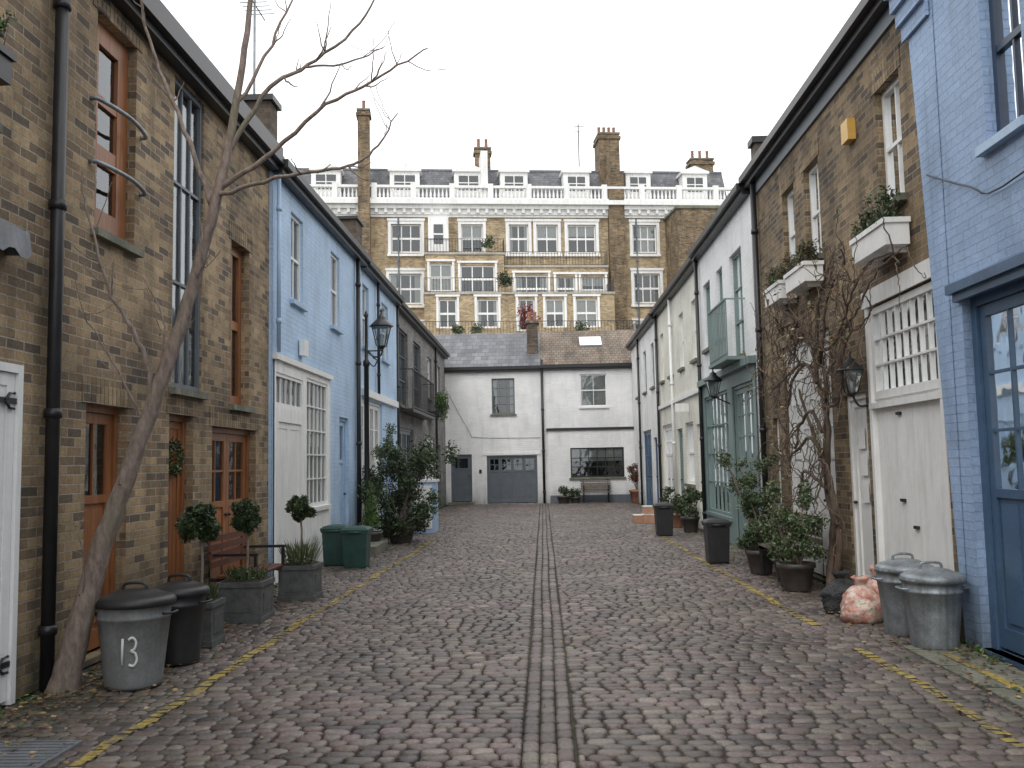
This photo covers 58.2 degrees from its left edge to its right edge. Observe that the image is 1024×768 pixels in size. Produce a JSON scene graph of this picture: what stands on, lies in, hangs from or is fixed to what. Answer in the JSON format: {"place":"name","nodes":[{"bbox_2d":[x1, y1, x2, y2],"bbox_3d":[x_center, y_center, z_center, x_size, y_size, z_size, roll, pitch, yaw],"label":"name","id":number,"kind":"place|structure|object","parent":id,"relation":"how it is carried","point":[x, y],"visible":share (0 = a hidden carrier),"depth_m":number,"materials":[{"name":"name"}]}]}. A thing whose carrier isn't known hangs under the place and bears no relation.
{"place":"outdoors","nodes":[
{"label":"outdoors","id":0,"kind":"place"},
{"bbox_2d":[409,479,438,532],"bbox_3d":[-2.089,2.891,21.867,0.660,1.240,0.760,-1,-5,2],"label":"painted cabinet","id":1,"kind":"object","parent":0,"point":[433,527],"visible":0.38,"depth_m":21.53,"materials":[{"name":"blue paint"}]},
{"bbox_2d":[161,0,860,193],"label":"sky","id":2,"kind":"structure","parent":0,"point":[675,78],"materials":[{"name":"white"}]},
{"bbox_2d":[0,502,1023,767],"bbox_3d":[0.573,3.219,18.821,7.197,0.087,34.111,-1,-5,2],"label":"cobblestone road","id":3,"kind":"structure","parent":0,"point":[746,632],"depth_m":6.82,"materials":[{"name":"stone"}]},
{"bbox_2d":[0,0,54,705],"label":"walls","id":4,"kind":"structure","parent":3,"relation":"on","point":[26,103],"depth_m":6.75,"materials":[{"name":"brick"}]},
{"bbox_2d":[0,42,16,85],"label":"window box","id":5,"kind":"object","parent":4,"relation":"attached to","point":[8,57],"visible":1,"depth_m":6.15,"materials":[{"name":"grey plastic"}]},
{"bbox_2d":[0,361,23,704],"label":"doors","id":6,"kind":"structure","parent":4,"relation":"attached to","point":[11,380],"depth_m":6.42,"materials":[{"name":"white paint"}]},
{"bbox_2d":[0,219,31,258],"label":"canopy","id":7,"kind":"object","parent":4,"relation":"attached to","point":[15,240],"visible":1,"depth_m":6.34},
{"bbox_2d":[38,0,71,691],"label":"drainpipe","id":8,"kind":"object","parent":4,"relation":"attached to","point":[52,416],"visible":0.95,"depth_m":6.93,"materials":[{"name":"black metal"}]},
{"bbox_2d":[0,740,82,767],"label":"manhole cover","id":9,"kind":"object","parent":3,"relation":"on","point":[19,757],"visible":0.99,"depth_m":5.22,"materials":[{"name":"grey metal"}]},
{"bbox_2d":[95,581,178,690],"bbox_3d":[-2.830,1.869,6.916,0.574,0.762,0.574,3,-6,-38],"label":"dustbin","id":10,"kind":"object","parent":3,"relation":"on","point":[133,626],"visible":0.98,"depth_m":6.72,"materials":[{"name":"grey metal"}]},
{"bbox_2d":[39,0,268,668],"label":"walls","id":11,"kind":"structure","parent":3,"relation":"on","point":[142,544],"depth_m":8.92,"materials":[{"name":"brick"}]},
{"bbox_2d":[88,95,147,196],"bbox_3d":[-3.481,-2.113,8.267,0.152,0.590,1.017,-1,-5,2],"label":"juliet bar","id":12,"kind":"object","parent":11,"relation":"attached to","point":[143,193],"visible":1,"depth_m":8.10,"materials":[{"name":"metal"}]},
{"bbox_2d":[83,404,248,650],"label":"doors","id":13,"kind":"structure","parent":11,"relation":"attached to","point":[107,419],"depth_m":9.70,"materials":[{"name":"brown wood"}]},
{"bbox_2d":[169,436,184,477],"bbox_3d":[-3.516,0.760,9.594,0.134,0.439,0.444,-1,-5,2],"label":"wreath","id":14,"kind":"object","parent":13,"relation":"attached to","point":[179,451],"visible":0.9,"depth_m":9.63,"materials":[{"name":"green plant"}]},
{"bbox_2d":[82,0,258,430],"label":"lintels","id":15,"kind":"object","parent":11,"relation":"attached to","point":[103,391],"visible":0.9,"depth_m":8.71,"materials":[{"name":"brick"}]},
{"bbox_2d":[90,20,255,412],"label":"windows","id":16,"kind":"structure","parent":11,"relation":"attached to","point":[110,229],"depth_m":9.90,"materials":[{"name":"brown wood"}]},
{"bbox_2d":[110,0,284,170],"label":"roof","id":17,"kind":"structure","parent":11,"relation":"on","point":[181,53],"depth_m":9.82,"materials":[{"name":"stone"}]},
{"bbox_2d":[241,93,281,139],"bbox_3d":[-3.727,-3.588,12.802,0.930,0.730,0.440,-1,-5,2],"label":"chimney","id":18,"kind":"object","parent":17,"relation":"on","point":[268,109],"visible":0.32,"depth_m":12.64,"materials":[{"name":"brick"}]},
{"bbox_2d":[154,574,212,666],"bbox_3d":[-2.767,1.948,7.663,0.473,0.728,0.479,4,-7,-44],"label":"dustbin","id":19,"kind":"object","parent":3,"relation":"on","point":[184,641],"visible":0.69,"depth_m":7.51,"materials":[{"name":"black plastic"}]},
{"bbox_2d":[174,502,225,648],"bbox_3d":[-2.865,1.728,8.401,0.456,1.297,0.430,-1,-5,2],"label":"bay tree planter","id":20,"kind":"object","parent":3,"relation":"on","point":[197,519],"visible":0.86,"depth_m":8.38,"materials":[{"name":"plant"}]},
{"bbox_2d":[43,0,445,697],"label":"bare tree","id":21,"kind":"object","parent":3,"relation":"on","point":[67,672],"visible":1,"depth_m":6.97,"materials":[{"name":"brown plant"}]},
{"bbox_2d":[216,498,274,624],"bbox_3d":[-2.810,1.848,9.729,0.480,1.281,0.507,-1,-5,2],"label":"bay tree planter","id":22,"kind":"object","parent":3,"relation":"on","point":[247,593],"visible":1,"depth_m":9.55,"materials":[{"name":"stone"}]},
{"bbox_2d":[207,531,285,584],"bbox_3d":[-3.007,2.115,10.517,0.535,0.890,1.250,-1,-5,2],"label":"garden bench","id":23,"kind":"object","parent":3,"relation":"on","point":[232,554],"visible":0.63,"depth_m":10.48,"materials":[{"name":"red wood"}]},
{"bbox_2d":[277,494,324,601],"bbox_3d":[-2.570,1.976,11.203,0.574,1.268,0.584,-1,-5,2],"label":"bay tree planter","id":24,"kind":"object","parent":3,"relation":"on","point":[299,578],"visible":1,"depth_m":11.05,"materials":[{"name":"stone"}]},
{"bbox_2d":[268,171,361,583],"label":"walls","id":25,"kind":"structure","parent":3,"relation":"on","point":[332,352],"depth_m":15.30,"materials":[{"name":"blue paint"}]},
{"bbox_2d":[272,353,333,379],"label":"cornice","id":26,"kind":"structure","parent":25,"relation":"attached to","point":[292,362],"depth_m":14.03,"materials":[{"name":"white paint"}]},
{"bbox_2d":[274,214,343,510],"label":"windows","id":27,"kind":"structure","parent":25,"relation":"attached to","point":[289,392],"depth_m":15.00,"materials":[{"name":"white paint"}]},
{"bbox_2d":[277,413,345,579],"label":"doors","id":28,"kind":"structure","parent":25,"relation":"attached to","point":[290,462],"depth_m":13.69,"materials":[{"name":"white paint"}]},
{"bbox_2d":[276,173,361,524],"bbox_3d":[-3.152,0.086,15.583,0.116,5.800,5.676,-1,-5,2],"label":"drainpipe","id":29,"kind":"object","parent":25,"relation":"attached to","point":[358,344],"visible":0.92,"depth_m":18.19,"materials":[{"name":"metal"}]},
{"bbox_2d":[272,159,370,266],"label":"roof","id":30,"kind":"structure","parent":25,"relation":"on","point":[304,192],"depth_m":15.24,"materials":[{"name":"stone"}]},
{"bbox_2d":[337,215,364,245],"bbox_3d":[-3.497,-3.013,18.649,0.890,0.610,0.700,-1,-5,2],"label":"chimney","id":31,"kind":"object","parent":30,"relation":"on","point":[354,224],"visible":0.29,"depth_m":18.36,"materials":[{"name":"brick"}]},
{"bbox_2d":[320,524,350,566],"bbox_3d":[-2.831,2.595,14.827,0.436,0.660,0.457,-1,-5,2],"label":"dustbin","id":32,"kind":"object","parent":3,"relation":"on","point":[332,547],"visible":0.77,"depth_m":14.65,"materials":[{"name":"green plastic"}]},
{"bbox_2d":[340,525,372,568],"bbox_3d":[-2.435,2.553,14.416,0.436,0.660,0.457,-1,-5,2],"label":"dustbin","id":33,"kind":"object","parent":3,"relation":"on","point":[356,542],"visible":0.99,"depth_m":14.24,"materials":[{"name":"green plastic"}]},
{"bbox_2d":[358,476,382,541],"bbox_3d":[-2.686,2.456,17.536,0.461,1.394,0.464,-1,-5,2],"label":"conifer shrub","id":34,"kind":"object","parent":3,"relation":"on","point":[370,518],"visible":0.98,"depth_m":17.50,"materials":[{"name":"green plant"}]},
{"bbox_2d":[363,309,393,525],"bbox_3d":[-2.694,0.843,18.570,0.611,4.784,0.471,1,-5,-21],"label":"street lamp","id":35,"kind":"object","parent":3,"relation":"on","point":[380,322],"visible":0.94,"depth_m":18.63,"materials":[{"name":"black metal"}]},
{"bbox_2d":[361,269,397,517],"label":"walls","id":36,"kind":"structure","parent":3,"relation":"on","point":[388,386],"depth_m":21.73,"materials":[{"name":"blue paint"}]},
{"bbox_2d":[362,399,390,530],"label":"doors","id":37,"kind":"structure","parent":36,"relation":"attached to","point":[374,424],"depth_m":20.76,"materials":[{"name":"white paint"}]},
{"bbox_2d":[361,260,403,305],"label":"roof","id":38,"kind":"structure","parent":36,"relation":"on","point":[376,275],"depth_m":21.23,"materials":[{"name":"stone"}]},
{"bbox_2d":[370,423,408,537],"bbox_3d":[-2.763,2.127,20.502,0.859,2.557,1.204,-1,-5,2],"label":"shrub","id":39,"kind":"object","parent":3,"relation":"on","point":[389,437],"visible":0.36,"depth_m":20.44,"materials":[{"name":"green plant"}]},
{"bbox_2d":[356,434,460,543],"bbox_3d":[-2.112,2.137,18.964,2.250,2.249,2.294,-1,-5,2],"label":"evergreen shrub","id":40,"kind":"object","parent":3,"relation":"on","point":[400,530],"visible":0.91,"depth_m":18.69,"materials":[{"name":"green plant"}]},
{"bbox_2d":[399,313,445,507],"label":"walls","id":41,"kind":"structure","parent":3,"relation":"on","point":[419,428],"depth_m":29.65,"materials":[{"name":"grey brick"}]},
{"bbox_2d":[399,368,434,419],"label":"balcony","id":42,"kind":"structure","parent":41,"relation":"attached to","point":[417,413],"depth_m":26.33,"materials":[{"name":"black paint"}]},
{"bbox_2d":[396,307,438,516],"bbox_3d":[-2.806,1.154,28.164,0.116,5.800,8.815,-1,-5,2],"label":"drainpipe","id":43,"kind":"object","parent":41,"relation":"attached to","point":[398,385],"visible":0.45,"depth_m":23.98,"materials":[{"name":"black metal"}]},
{"bbox_2d":[399,330,437,408],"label":"windows","id":44,"kind":"structure","parent":41,"relation":"attached to","point":[402,373],"depth_m":26.16,"materials":[{"name":"grey glass"}]},
{"bbox_2d":[400,428,439,517],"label":"doors","id":45,"kind":"structure","parent":41,"relation":"attached to","point":[405,437],"depth_m":26.26,"materials":[{"name":"grey paint"}]},
{"bbox_2d":[396,302,449,358],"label":"roof","id":46,"kind":"structure","parent":41,"relation":"on","point":[412,319],"depth_m":28.38,"materials":[{"name":"stone"}]},
{"bbox_2d":[445,371,542,504],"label":"walls","id":47,"kind":"structure","parent":3,"relation":"on","point":[470,394],"depth_m":35.99,"materials":[{"name":"white paint"}]},
{"bbox_2d":[433,332,540,372],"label":"roof","id":48,"kind":"structure","parent":47,"relation":"on","point":[493,352],"depth_m":37.29,"materials":[{"name":"tile"}]},
{"bbox_2d":[525,312,538,353],"bbox_3d":[0.834,-1.884,37.486,0.550,2.100,0.800,-1,-5,2],"label":"chimney","id":49,"kind":"object","parent":48,"relation":"on","point":[532,335],"visible":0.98,"depth_m":37.14,"materials":[{"name":"brick"}]},
{"bbox_2d":[451,454,537,503],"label":"doors","id":50,"kind":"structure","parent":47,"relation":"attached to","point":[512,479],"depth_m":35.89,"materials":[{"name":"grey paint"}]},
{"bbox_2d":[490,378,516,415],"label":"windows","id":51,"kind":"structure","parent":47,"relation":"attached to","point":[503,397],"depth_m":36.31,"materials":[{"name":"grey glass"}]},
{"bbox_2d":[0,504,1023,767],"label":"fallen leaves","id":52,"kind":"object","parent":3,"relation":"on","point":[22,702],"visible":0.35,"depth_m":6.53,"materials":[{"name":"brown plant"}]},
{"bbox_2d":[65,532,1023,767],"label":"yellow line","id":53,"kind":"object","parent":3,"relation":"on","point":[105,744],"visible":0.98,"depth_m":6.68,"materials":[{"name":"paint"}]},
{"bbox_2d":[543,368,635,502],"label":"walls","id":54,"kind":"structure","parent":3,"relation":"on","point":[561,391],"depth_m":35.88,"materials":[{"name":"white paint"}]},
{"bbox_2d":[540,359,545,503],"bbox_3d":[1.206,1.830,35.803,0.129,5.600,0.128,-1,-5,2],"label":"drainpipe","id":55,"kind":"object","parent":54,"relation":"attached to","point":[543,441],"visible":1,"depth_m":35.75,"materials":[{"name":"black metal"}]},
{"bbox_2d":[540,329,636,369],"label":"roof","id":56,"kind":"structure","parent":54,"relation":"on","point":[561,350],"depth_m":37.13,"materials":[{"name":"tile"}]},
{"bbox_2d":[569,374,625,479],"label":"windows","id":57,"kind":"structure","parent":54,"relation":"attached to","point":[600,463],"depth_m":36.05,"materials":[{"name":"glass"}]},
{"bbox_2d":[550,494,631,502],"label":"plinth","id":58,"kind":"structure","parent":3,"relation":"on","point":[613,498],"depth_m":35.46,"materials":[{"name":"grey paint"}]},
{"bbox_2d":[631,322,662,504],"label":"walls","id":59,"kind":"structure","parent":3,"relation":"on","point":[648,400],"depth_m":31.48,"materials":[{"name":"white paint"}]},
{"bbox_2d":[636,340,642,504],"bbox_3d":[4.551,1.306,32.772,0.103,6.000,0.102,-1,-5,2],"label":"drainpipe","id":60,"kind":"object","parent":59,"relation":"attached to","point":[639,412],"visible":0.93,"depth_m":32.74,"materials":[{"name":"black metal"}]},
{"bbox_2d":[644,430,658,504],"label":"doors","id":61,"kind":"structure","parent":59,"relation":"attached to","point":[648,466],"depth_m":31.39,"materials":[{"name":"blue paint"}]},
{"bbox_2d":[652,502,674,535],"bbox_3d":[3.206,2.852,19.421,0.414,0.700,0.435,-1,-5,2],"label":"dustbin","id":62,"kind":"object","parent":3,"relation":"on","point":[663,514],"visible":0.99,"depth_m":19.26,"materials":[{"name":"black plastic"}]},
{"bbox_2d":[661,486,684,527],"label":"potted shrub","id":63,"kind":"object","parent":3,"relation":"on","point":[677,521],"visible":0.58,"depth_m":21.61,"materials":[{"name":"green plant"}]},
{"bbox_2d":[657,266,702,529],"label":"walls","id":64,"kind":"structure","parent":3,"relation":"on","point":[682,300],"depth_m":23.49,"materials":[{"name":"beige paint"}]},
{"bbox_2d":[654,299,676,501],"bbox_3d":[4.370,0.754,26.273,0.103,6.000,3.152,-1,-5,2],"label":"drainpipe","id":65,"kind":"object","parent":64,"relation":"attached to","point":[672,398],"visible":0.74,"depth_m":24.93,"materials":[{"name":"metal"}]},
{"bbox_2d":[650,258,697,316],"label":"roof","id":66,"kind":"structure","parent":64,"relation":"on","point":[682,275],"depth_m":23.45,"materials":[{"name":"stone"}]},
{"bbox_2d":[659,301,696,487],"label":"windows","id":67,"kind":"structure","parent":64,"relation":"attached to","point":[691,449],"depth_m":22.88,"materials":[{"name":"white paint"}]},
{"bbox_2d":[664,424,702,525],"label":"doors","id":68,"kind":"structure","parent":64,"relation":"attached to","point":[668,454],"depth_m":26.36,"materials":[{"name":"white paint"}]},
{"bbox_2d":[674,486,701,532],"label":"potted shrub","id":69,"kind":"object","parent":3,"relation":"on","point":[690,523],"visible":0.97,"depth_m":20.09,"materials":[{"name":"green plant"}]},
{"bbox_2d":[701,518,730,563],"bbox_3d":[3.171,2.420,14.238,0.392,0.680,0.412,-1,-5,2],"label":"dustbin","id":70,"kind":"object","parent":3,"relation":"on","point":[717,539],"visible":1,"depth_m":14.08,"materials":[{"name":"black plastic"}]},
{"bbox_2d":[698,194,763,545],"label":"walls","id":71,"kind":"structure","parent":3,"relation":"on","point":[732,239],"depth_m":16.96,"materials":[{"name":"white paint"}]},
{"bbox_2d":[694,260,706,533],"bbox_3d":[4.098,0.216,20.026,0.103,6.020,0.102,-1,-5,2],"label":"drainpipe","id":72,"kind":"object","parent":71,"relation":"attached to","point":[699,365],"visible":0.88,"depth_m":20.00,"materials":[{"name":"black metal"}]},
{"bbox_2d":[688,183,749,261],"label":"roof","id":73,"kind":"structure","parent":71,"relation":"on","point":[735,199],"depth_m":17.13,"materials":[{"name":"stone"}]},
{"bbox_2d":[701,249,745,521],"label":"windows","id":74,"kind":"structure","parent":71,"relation":"attached to","point":[718,441],"depth_m":18.35,"materials":[{"name":"glass"}]},
{"bbox_2d":[708,298,744,368],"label":"balcony","id":75,"kind":"structure","parent":71,"relation":"attached to","point":[724,360],"depth_m":16.39,"materials":[{"name":"teal paint"}]},
{"bbox_2d":[697,355,756,387],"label":"cornice","id":76,"kind":"structure","parent":71,"relation":"attached to","point":[733,367],"depth_m":16.31,"materials":[{"name":"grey paint"}]},
{"bbox_2d":[734,380,756,539],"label":"doors","id":77,"kind":"structure","parent":71,"relation":"attached to","point":[744,431],"depth_m":16.33,"materials":[{"name":"teal paint"}]},
{"bbox_2d":[715,449,782,564],"bbox_3d":[3.558,1.818,13.661,0.839,1.765,0.894,-5,-7,42],"label":"potted shrub","id":78,"kind":"object","parent":3,"relation":"on","point":[743,481],"visible":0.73,"depth_m":13.67,"materials":[{"name":"green plant"}]},
{"bbox_2d":[735,485,777,574],"bbox_3d":[3.356,2.019,12.814,0.542,1.230,0.581,1,-5,-19],"label":"potted shrub","id":79,"kind":"object","parent":3,"relation":"on","point":[750,537],"visible":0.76,"depth_m":12.70,"materials":[{"name":"green plant"}]},
{"bbox_2d":[759,503,811,580],"bbox_3d":[3.623,2.034,12.101,0.508,1.067,0.690,1,-5,-23],"label":"potted shrub","id":80,"kind":"object","parent":3,"relation":"on","point":[767,532],"visible":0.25,"depth_m":12.18,"materials":[{"name":"green plant"}]},
{"bbox_2d":[757,509,824,587],"bbox_3d":[3.599,2.111,11.950,0.535,0.890,1.300,-1,-5,2],"label":"garden bench","id":81,"kind":"object","parent":3,"relation":"on","point":[762,546],"visible":0.25,"depth_m":12.15,"materials":[{"name":"brown wood"}]},
{"bbox_2d":[744,476,838,591],"bbox_3d":[3.496,1.801,11.154,1.018,1.376,1.306,-4,-6,34],"label":"potted shrub","id":82,"kind":"object","parent":3,"relation":"on","point":[796,573],"visible":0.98,"depth_m":10.95,"materials":[{"name":"green plant"}]},
{"bbox_2d":[740,188,925,586],"bbox_3d":[3.551,0.340,11.102,0.594,4.359,6.449,-1,-5,2],"label":"climbing vine","id":83,"kind":"object","parent":3,"relation":"on","point":[810,338],"visible":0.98,"depth_m":10.89,"materials":[{"name":"brown plant"}]},
{"bbox_2d":[819,570,854,613],"bbox_3d":[3.422,2.143,9.545,0.446,0.424,0.434,-1,-5,2],"label":"rubbish bag","id":84,"kind":"object","parent":3,"relation":"on","point":[831,592],"visible":0.62,"depth_m":9.45,"materials":[{"name":"black plastic"}]},
{"bbox_2d":[756,22,965,641],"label":"walls","id":85,"kind":"structure","parent":3,"relation":"on","point":[852,173],"depth_m":10.79,"materials":[{"name":"brown brick"}]},
{"bbox_2d":[750,182,769,519],"bbox_3d":[3.955,-0.280,14.651,0.116,6.100,0.115,-1,-5,2],"label":"drainpipe","id":86,"kind":"object","parent":85,"relation":"attached to","point":[762,428],"visible":0.59,"depth_m":14.69,"materials":[{"name":"black metal"}]},
{"bbox_2d":[738,0,888,188],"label":"roof","id":87,"kind":"structure","parent":85,"relation":"on","point":[860,22],"depth_m":11.07,"materials":[{"name":"stone"}]},
{"bbox_2d":[755,7,894,194],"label":"fascia","id":88,"kind":"structure","parent":85,"relation":"attached to","point":[876,33],"depth_m":10.95,"materials":[{"name":"grey paint"}]},
{"bbox_2d":[761,185,900,287],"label":"window box plants","id":89,"kind":"object","parent":85,"relation":"attached to","point":[805,251],"depth_m":9.60,"materials":[{"name":"green plant"}]},
{"bbox_2d":[779,44,899,196],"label":"lintels","id":90,"kind":"object","parent":85,"relation":"attached to","point":[884,70],"visible":1,"depth_m":9.69,"materials":[{"name":"brick"}]},
{"bbox_2d":[840,118,855,145],"bbox_3d":[3.787,-2.841,10.365,0.090,0.240,0.220,-1,-5,2],"label":"alarm box","id":91,"kind":"object","parent":85,"relation":"attached to","point":[848,132],"visible":1,"depth_m":10.27,"materials":[{"name":"yellow plastic"}]},
{"bbox_2d":[836,350,867,406],"bbox_3d":[3.722,-0.059,10.078,0.306,0.630,0.288,-3,-5,24],"label":"wall lantern","id":92,"kind":"object","parent":85,"relation":"attached to","point":[857,368],"depth_m":10.04,"materials":[{"name":"black paint"}]},
{"bbox_2d":[773,77,938,508],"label":"windows","id":93,"kind":"structure","parent":85,"relation":"attached to","point":[904,351],"depth_m":9.34,"materials":[{"name":"white paint"}]},
{"bbox_2d":[786,258,953,579],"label":"doors","id":94,"kind":"structure","parent":85,"relation":"attached to","point":[911,489],"depth_m":9.49,"materials":[{"name":"white paint"}]},
{"bbox_2d":[857,427,869,502],"bbox_3d":[3.957,0.909,10.358,0.004,0.840,0.270,-1,-5,2],"label":"notice","id":95,"kind":"object","parent":94,"relation":"attached to","point":[864,465],"visible":1,"depth_m":10.34,"materials":[{"name":"paper"}]},
{"bbox_2d":[840,575,882,624],"bbox_3d":[3.406,2.081,8.939,0.450,0.445,0.435,-1,-5,2],"label":"carrier bag","id":96,"kind":"object","parent":3,"relation":"on","point":[860,602],"visible":0.93,"depth_m":8.81,"materials":[{"name":"pink plastic"}]},
{"bbox_2d":[870,552,933,637],"bbox_3d":[3.533,1.878,8.257,0.506,0.728,0.506,4,-7,-44],"label":"dustbin","id":97,"kind":"object","parent":3,"relation":"on","point":[889,572],"visible":0.59,"depth_m":8.13,"materials":[{"name":"metal"}]},
{"bbox_2d":[908,0,1023,664],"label":"walls","id":98,"kind":"structure","parent":3,"relation":"on","point":[970,231],"depth_m":7.68,"materials":[{"name":"blue brick"}]},
{"bbox_2d":[884,0,928,42],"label":"corbel","id":99,"kind":"object","parent":98,"relation":"attached to","point":[911,16],"visible":1,"depth_m":8.54,"materials":[{"name":"blue paint"}]},
{"bbox_2d":[944,252,1023,302],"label":"lintel","id":100,"kind":"structure","parent":98,"relation":"attached to","point":[1003,273],"depth_m":7.11,"materials":[{"name":"blue paint"}]},
{"bbox_2d":[970,278,1023,655],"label":"doors","id":101,"kind":"structure","parent":98,"relation":"attached to","point":[997,319],"depth_m":7.30,"materials":[{"name":"blue paint"}]},
{"bbox_2d":[974,0,1023,157],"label":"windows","id":102,"kind":"structure","parent":98,"relation":"attached to","point":[1006,47],"depth_m":7.08,"materials":[{"name":"blue paint"}]},
{"bbox_2d":[297,100,732,334],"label":"mansion terrace","id":103,"kind":"structure","parent":0,"point":[480,247],"depth_m":60.56,"materials":[{"name":"brown brick"}]},
{"bbox_2d":[389,224,659,330],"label":"windows","id":104,"kind":"structure","parent":103,"relation":"in","point":[581,238],"depth_m":60.28,"materials":[{"name":"white paint"}]},
{"bbox_2d":[901,644,1023,710],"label":"stone pavement","id":105,"kind":"structure","parent":0,"point":[933,657],"depth_m":6.78,"materials":[{"name":"grey stone"}]},
{"bbox_2d":[895,561,969,649],"bbox_3d":[3.535,1.840,7.707,0.517,0.711,0.517,4,-7,-45],"label":"dustbin","id":106,"kind":"object","parent":105,"relation":"on","point":[932,597],"visible":1,"depth_m":7.53,"materials":[{"name":"metal"}]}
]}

